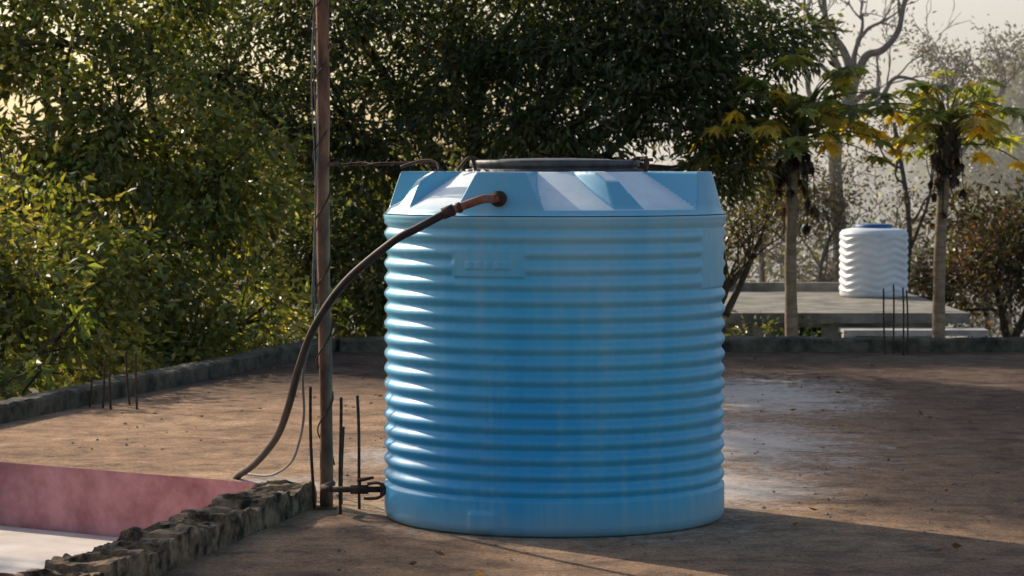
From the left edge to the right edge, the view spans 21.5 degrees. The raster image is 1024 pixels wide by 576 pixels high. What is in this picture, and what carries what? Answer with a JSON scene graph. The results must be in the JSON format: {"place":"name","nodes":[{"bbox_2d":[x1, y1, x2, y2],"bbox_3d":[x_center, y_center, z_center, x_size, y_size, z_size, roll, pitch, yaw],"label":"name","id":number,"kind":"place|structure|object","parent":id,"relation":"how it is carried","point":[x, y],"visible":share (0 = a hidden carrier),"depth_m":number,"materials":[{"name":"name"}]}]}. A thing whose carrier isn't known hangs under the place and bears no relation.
{"place":"outdoors","nodes":[
{"label":"outdoors","id":0,"kind":"place"},
{"bbox_2d":[0,0,1023,178],"label":"sky","id":1,"kind":"structure","parent":0,"point":[999,11],"materials":[{"name":"white"}]},
{"bbox_2d":[3,179,1023,396],"bbox_3d":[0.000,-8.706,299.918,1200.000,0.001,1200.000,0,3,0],"label":"ground","id":2,"kind":"structure","parent":0,"point":[856,221],"depth_m":161.85,"materials":[{"name":"soil"}]},
{"bbox_2d":[0,296,106,393],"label":"leafy shrub","id":3,"kind":"object","parent":2,"relation":"on","point":[80,328],"visible":1,"depth_m":22.95,"materials":[{"name":"green plant"}]},
{"bbox_2d":[0,124,276,400],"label":"broadleaf tree","id":4,"kind":"object","parent":2,"relation":"on","point":[35,278],"visible":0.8,"depth_m":26.31,"materials":[{"name":"green plant"}]},
{"bbox_2d":[0,0,354,382],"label":"broadleaf tree","id":5,"kind":"object","parent":2,"relation":"on","point":[102,155],"visible":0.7,"depth_m":29.18,"materials":[{"name":"green plant"}]},
{"bbox_2d":[78,0,860,345],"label":"broadleaf tree","id":6,"kind":"object","parent":2,"relation":"on","point":[632,48],"visible":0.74,"depth_m":31.02,"materials":[{"name":"green plant"}]},
{"bbox_2d":[0,351,1023,575],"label":"concrete rooftop","id":7,"kind":"object","parent":2,"relation":"on","point":[111,485],"visible":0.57,"depth_m":17.45,"materials":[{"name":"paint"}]},
{"bbox_2d":[0,526,119,575],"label":"floor","id":8,"kind":"structure","parent":7,"relation":"attached to","point":[23,549],"depth_m":16.85,"materials":[{"name":"paint"}]},
{"bbox_2d":[89,351,137,409],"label":"rebar rods","id":9,"kind":"object","parent":7,"relation":"on","point":[109,380],"visible":1,"depth_m":21.65,"materials":[{"name":"metal"}]},
{"bbox_2d":[6,478,315,575],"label":"broken brick kerb","id":10,"kind":"structure","parent":7,"relation":"on","point":[185,536],"depth_m":13.48,"materials":[{"name":"grey stone"}]},
{"bbox_2d":[0,337,339,423],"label":"parapet wall","id":11,"kind":"structure","parent":7,"relation":"on","point":[44,403],"depth_m":23.31,"materials":[{"name":"concrete"}]},
{"bbox_2d":[246,308,318,476],"bbox_3d":[-1.368,0.646,16.133,0.140,1.149,1.851,-1,3,-17],"label":"power cable","id":12,"kind":"object","parent":7,"relation":"on","point":[300,435],"visible":0.81,"depth_m":15.82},
{"bbox_2d":[310,0,339,509],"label":"rusted steel pole","id":13,"kind":"object","parent":7,"relation":"on","point":[323,164],"visible":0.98,"depth_m":15.27,"materials":[{"name":"brown metal"}]},
{"bbox_2d":[309,387,360,513],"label":"rebar rods","id":14,"kind":"object","parent":7,"relation":"on","point":[341,454],"visible":0.94,"depth_m":15.33,"materials":[{"name":"metal"}]},
{"bbox_2d":[232,191,506,479],"bbox_3d":[-1.155,0.388,15.318,0.681,1.904,3.321,-2,3,-32],"label":"water hose","id":15,"kind":"object","parent":7,"relation":"on","point":[497,198],"visible":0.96,"depth_m":14.27,"materials":[{"name":"black rubber"}]},
{"bbox_2d":[70,359,1023,575],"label":"stone chips","id":16,"kind":"object","parent":7,"relation":"on","point":[632,543],"visible":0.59,"depth_m":18.24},
{"bbox_2d":[383,156,726,537],"bbox_3d":[0.238,0.270,15.031,1.912,2.010,1.912,0,3,0],"label":"water tank","id":17,"kind":"object","parent":7,"relation":"on","point":[554,351],"visible":0.96,"depth_m":14.22,"materials":[{"name":"plastic"}]},
{"bbox_2d":[320,476,385,499],"bbox_3d":[-0.907,1.108,15.063,0.534,0.132,0.251,2,4,41],"label":"outlet valve pipe","id":18,"kind":"object","parent":17,"relation":"attached to","point":[330,486],"visible":0.97,"depth_m":14.98,"materials":[{"name":"metal"}]},
{"bbox_2d":[330,156,476,171],"bbox_3d":[-0.556,-0.696,15.084,0.988,0.091,0.308,2,3,34],"label":"twisted wire","id":19,"kind":"object","parent":17,"relation":"attached to","point":[420,162],"visible":1,"depth_m":14.96,"materials":[{"name":"metal"}]},
{"bbox_2d":[91,358,1023,575],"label":"fallen leaves","id":20,"kind":"object","parent":7,"relation":"on","point":[955,545],"visible":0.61,"depth_m":16.50,"materials":[{"name":"brown plant"}]},
{"bbox_2d":[339,336,1023,351],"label":"parapet wall","id":21,"kind":"structure","parent":7,"relation":"on","point":[792,344],"depth_m":28.14,"materials":[{"name":"concrete"}]},
{"bbox_2d":[883,284,908,354],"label":"rebar rods","id":22,"kind":"object","parent":7,"relation":"on","point":[894,320],"visible":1,"depth_m":27.82,"materials":[{"name":"metal"}]},
{"bbox_2d":[0,80,1023,345],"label":"distant trees","id":23,"kind":"object","parent":2,"relation":"on","point":[918,184],"visible":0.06,"depth_m":73.78,"materials":[{"name":"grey plant"}]},
{"bbox_2d":[722,310,842,336],"bbox_3d":[3.194,1.983,32.123,1.932,3.430,1.528,0,3,0],"label":"leafy shrub","id":24,"kind":"object","parent":2,"relation":"on","point":[780,331],"visible":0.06,"depth_m":32.18,"materials":[{"name":"green plant"}]},
{"bbox_2d":[719,100,848,336],"bbox_3d":[2.837,0.674,32.988,2.470,5.952,2.393,0,3,0],"label":"bare tree","id":25,"kind":"object","parent":2,"relation":"on","point":[732,278],"visible":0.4,"depth_m":32.88,"materials":[{"name":"plant"}]},
{"bbox_2d":[682,47,907,336],"bbox_3d":[3.223,0.501,31.031,2.491,6.480,2.287,-1,3,-27],"label":"papaya tree","id":26,"kind":"object","parent":2,"relation":"on","point":[831,112],"visible":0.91,"depth_m":30.76,"materials":[{"name":"green plant"}]},
{"bbox_2d":[714,117,905,281],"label":"bare tree","id":27,"kind":"object","parent":2,"relation":"on","point":[831,201],"visible":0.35,"depth_m":43.03,"materials":[{"name":"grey plant"}]},
{"bbox_2d":[729,0,1014,281],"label":"bare tree","id":28,"kind":"object","parent":2,"relation":"on","point":[852,59],"visible":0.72,"depth_m":44.86,"materials":[{"name":"grey plant"}]},
{"bbox_2d":[726,198,1023,337],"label":"dry scrub","id":29,"kind":"object","parent":2,"relation":"on","point":[809,265],"visible":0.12,"depth_m":45.91,"materials":[{"name":"brown plant"}]},
{"bbox_2d":[838,327,988,337],"bbox_3d":[5.000,2.062,33.626,1.800,3.110,0.590,0,3,0],"label":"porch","id":30,"kind":"object","parent":2,"relation":"on","point":[971,332],"visible":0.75,"depth_m":33.26,"materials":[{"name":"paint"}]},
{"bbox_2d":[849,85,992,291],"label":"bare tree","id":31,"kind":"object","parent":2,"relation":"on","point":[907,203],"visible":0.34,"depth_m":41.90,"materials":[{"name":"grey plant"}]},
{"bbox_2d":[860,66,1023,337],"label":"papaya tree","id":32,"kind":"object","parent":2,"relation":"on","point":[981,122],"visible":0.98,"depth_m":30.86,"materials":[{"name":"green plant"}]},
{"bbox_2d":[892,14,1023,218],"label":"bare tree","id":33,"kind":"object","parent":2,"relation":"on","point":[1003,71],"visible":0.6,"depth_m":47.64,"materials":[{"name":"grey plant"}]},
{"bbox_2d":[907,171,1023,337],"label":"flowering bush","id":34,"kind":"object","parent":2,"relation":"on","point":[997,251],"visible":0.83,"depth_m":40.78,"materials":[{"name":"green plant"}]},
{"bbox_2d":[907,29,1023,230],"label":"broadleaf tree","id":35,"kind":"object","parent":2,"relation":"on","point":[1012,93],"visible":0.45,"depth_m":55.77,"materials":[{"name":"green plant"}]},
{"bbox_2d":[725,323,931,337],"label":"walls","id":36,"kind":"structure","parent":0,"point":[831,330],"depth_m":34.36,"materials":[{"name":"paint"}]},
{"bbox_2d":[798,327,819,336],"bbox_3d":[3.785,0.687,34.474,0.370,0.420,0.110,0,3,0],"label":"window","id":37,"kind":"structure","parent":36,"relation":"attached to","point":[801,330],"depth_m":34.48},
{"bbox_2d":[722,282,968,322],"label":"roof slab","id":38,"kind":"structure","parent":36,"relation":"on","point":[821,302],"depth_m":35.16,"materials":[{"name":"grey concrete"}]},
{"bbox_2d":[839,223,908,297],"bbox_3d":[5.110,-0.396,38.022,0.974,1.035,0.974,0,3,0],"label":"water tank","id":39,"kind":"object","parent":38,"relation":"on","point":[873,258],"visible":0.98,"depth_m":37.62,"materials":[{"name":"white plastic"}]}
]}

